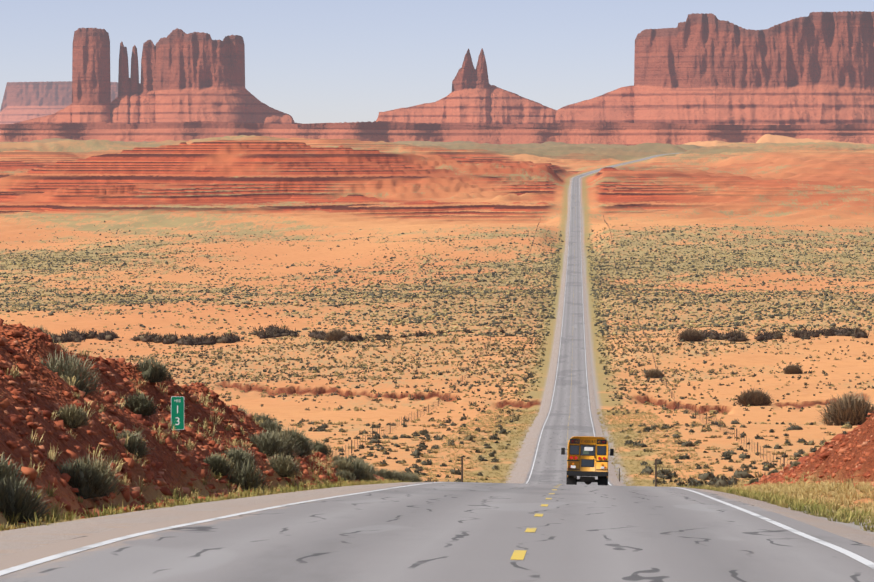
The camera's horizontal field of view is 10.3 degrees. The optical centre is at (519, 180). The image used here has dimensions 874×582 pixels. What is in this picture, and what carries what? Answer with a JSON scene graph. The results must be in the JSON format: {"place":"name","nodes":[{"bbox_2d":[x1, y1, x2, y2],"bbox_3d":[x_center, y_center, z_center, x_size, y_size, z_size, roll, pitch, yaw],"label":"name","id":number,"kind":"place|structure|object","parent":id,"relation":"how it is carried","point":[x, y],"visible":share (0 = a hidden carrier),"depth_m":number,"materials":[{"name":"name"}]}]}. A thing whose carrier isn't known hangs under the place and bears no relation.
{"place":"outdoors","nodes":[
{"label":"outdoors","id":0,"kind":"place"},
{"bbox_2d":[0,134,873,534],"bbox_3d":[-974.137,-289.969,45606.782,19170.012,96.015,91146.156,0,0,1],"label":"ground","id":1,"kind":"structure","parent":0,"point":[196,190],"depth_m":2490.46,"materials":[{"name":"orange sand"}]},
{"bbox_2d":[171,396,183,431],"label":"mile marker","id":2,"kind":"object","parent":1,"relation":"on","point":[177,410],"visible":1,"depth_m":108.10,"materials":[{"name":"teal metal"}]},
{"bbox_2d":[2,366,403,521],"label":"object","id":3,"kind":"object","parent":1,"relation":"on","point":[87,492],"visible":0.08,"depth_m":95.93,"materials":[{"name":"green plant"}]},
{"bbox_2d":[0,154,660,556],"bbox_3d":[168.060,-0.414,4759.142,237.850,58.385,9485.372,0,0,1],"label":"shoulder","id":4,"kind":"object","parent":1,"relation":"on","point":[22,540],"visible":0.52,"depth_m":70.97},
{"bbox_2d":[0,325,800,523],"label":"sagebrush","id":5,"kind":"object","parent":1,"relation":"on","point":[94,477],"visible":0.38,"depth_m":101.69,"materials":[{"name":"green plant"}]},
{"bbox_2d":[332,217,540,456],"bbox_3d":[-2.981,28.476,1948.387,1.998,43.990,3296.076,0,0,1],"label":"fence","id":6,"kind":"object","parent":1,"relation":"on","point":[439,399],"visible":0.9,"depth_m":831.56,"materials":[{"name":"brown wood"}]},
{"bbox_2d":[0,221,873,340],"bbox_3d":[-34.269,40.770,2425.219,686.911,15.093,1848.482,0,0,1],"label":"scrub","id":7,"kind":"object","parent":1,"relation":"on","point":[414,318],"visible":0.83,"depth_m":2080.26,"materials":[{"name":"plant"}]},
{"bbox_2d":[0,121,873,145],"bbox_3d":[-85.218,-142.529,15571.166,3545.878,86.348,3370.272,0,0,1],"label":"bench","id":8,"kind":"object","parent":1,"relation":"on","point":[621,133],"visible":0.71,"depth_m":14059.15,"materials":[{"name":"stone"}]},
{"bbox_2d":[0,81,140,123],"bbox_3d":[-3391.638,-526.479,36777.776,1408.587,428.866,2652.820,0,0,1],"label":"mesa","id":9,"kind":"structure","parent":8,"relation":"on","point":[22,101],"depth_m":35791.71,"materials":[{"name":"stone"}]},
{"bbox_2d":[14,28,301,123],"bbox_3d":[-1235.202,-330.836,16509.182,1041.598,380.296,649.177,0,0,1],"label":"butte","id":10,"kind":"object","parent":8,"relation":"on","point":[194,76],"visible":0.62,"depth_m":16441.78,"materials":[{"name":"stone"}]},
{"bbox_2d":[376,48,556,124],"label":"butte","id":11,"kind":"object","parent":8,"relation":"on","point":[474,96],"visible":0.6,"depth_m":16457.15,"materials":[{"name":"stone"}]},
{"bbox_2d":[555,11,873,124],"bbox_3d":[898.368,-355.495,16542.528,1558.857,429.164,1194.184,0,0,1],"label":"mesa","id":12,"kind":"structure","parent":8,"relation":"on","point":[811,68],"depth_m":16191.41,"materials":[{"name":"stone"}]},
{"bbox_2d":[0,341,873,531],"bbox_3d":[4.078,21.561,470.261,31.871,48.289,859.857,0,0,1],"label":"grass tufts","id":13,"kind":"object","parent":1,"relation":"on","point":[779,493],"visible":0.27,"depth_m":125.20,"materials":[{"name":"beige plant"}]},
{"bbox_2d":[0,318,873,528],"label":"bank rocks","id":14,"kind":"object","parent":1,"relation":"on","point":[43,412],"visible":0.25,"depth_m":97.44,"materials":[{"name":"red stone"}]},
{"bbox_2d":[50,323,870,344],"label":"wash brush","id":15,"kind":"object","parent":1,"relation":"on","point":[275,330],"visible":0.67,"depth_m":1479.07,"materials":[{"name":"green plant"}]},
{"bbox_2d":[461,456,462,481],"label":"marker post","id":16,"kind":"object","parent":1,"relation":"on","point":[461,468],"visible":0.69,"depth_m":232.11,"materials":[{"name":"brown wood"}]},
{"bbox_2d":[54,329,873,424],"bbox_3d":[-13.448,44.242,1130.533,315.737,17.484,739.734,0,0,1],"label":"desert shrubs","id":17,"kind":"object","parent":1,"relation":"on","point":[523,387],"visible":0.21,"depth_m":1244.11,"materials":[{"name":"green plant"}]},
{"bbox_2d":[279,419,853,487],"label":"desert shrubs","id":18,"kind":"object","parent":1,"relation":"on","point":[636,442],"visible":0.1,"depth_m":565.32,"materials":[{"name":"green plant"}]},
{"bbox_2d":[323,328,873,425],"bbox_3d":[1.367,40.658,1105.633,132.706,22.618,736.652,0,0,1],"label":"bushes","id":19,"kind":"object","parent":1,"relation":"on","point":[846,408],"visible":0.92,"depth_m":929.04,"materials":[{"name":"green plant"}]},
{"bbox_2d":[655,459,656,486],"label":"marker post","id":20,"kind":"object","parent":1,"relation":"on","point":[655,472],"visible":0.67,"depth_m":232.00,"materials":[{"name":"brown wood"}]},
{"bbox_2d":[603,215,791,469],"bbox_3d":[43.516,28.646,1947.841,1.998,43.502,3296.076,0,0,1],"label":"fence","id":21,"kind":"object","parent":1,"relation":"on","point":[678,408],"visible":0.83,"depth_m":747.92,"materials":[{"name":"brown wood"}]},
{"bbox_2d":[580,153,873,546],"bbox_3d":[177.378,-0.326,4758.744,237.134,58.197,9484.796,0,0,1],"label":"shoulder","id":22,"kind":"object","parent":1,"relation":"on","point":[857,535],"visible":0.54,"depth_m":96.72},
{"bbox_2d":[762,427,866,481],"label":"bank slabs","id":23,"kind":"structure","parent":1,"relation":"on","point":[826,454],"depth_m":189.51,"materials":[{"name":"red stone"}]},
{"bbox_2d":[0,152,873,581],"bbox_3d":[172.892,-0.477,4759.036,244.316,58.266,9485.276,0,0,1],"label":"road","id":24,"kind":"structure","parent":0,"point":[474,532],"depth_m":52.46,"materials":[{"name":"grey asphalt"}]},
{"bbox_2d":[0,157,647,575],"bbox_3d":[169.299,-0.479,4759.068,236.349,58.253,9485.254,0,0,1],"label":"edge line","id":25,"kind":"object","parent":24,"relation":"on","point":[32,563],"visible":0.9,"depth_m":51.39,"materials":[{"name":"white paint"}]},
{"bbox_2d":[510,255,574,559],"bbox_3d":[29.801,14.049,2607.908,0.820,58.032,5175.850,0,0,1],"label":"line","id":26,"kind":"object","parent":24,"relation":"on","point":[518,554],"visible":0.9,"depth_m":47.44,"materials":[{"name":"yellow paint"}]},
{"bbox_2d":[579,154,873,568],"bbox_3d":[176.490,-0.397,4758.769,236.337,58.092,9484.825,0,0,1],"label":"edge line","id":27,"kind":"object","parent":24,"relation":"on","point":[855,557],"visible":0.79,"depth_m":62.09,"materials":[{"name":"white paint"}]},
{"bbox_2d":[0,0,873,123],"label":"sky","id":28,"kind":"structure","parent":0,"point":[310,61],"materials":[{"name":"blue"}]},
{"bbox_2d":[561,436,613,484],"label":"school bus","id":29,"kind":"object","parent":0,"point":[587,455],"visible":0.98,"depth_m":290.24,"materials":[{"name":"yellow metal"}]}
]}

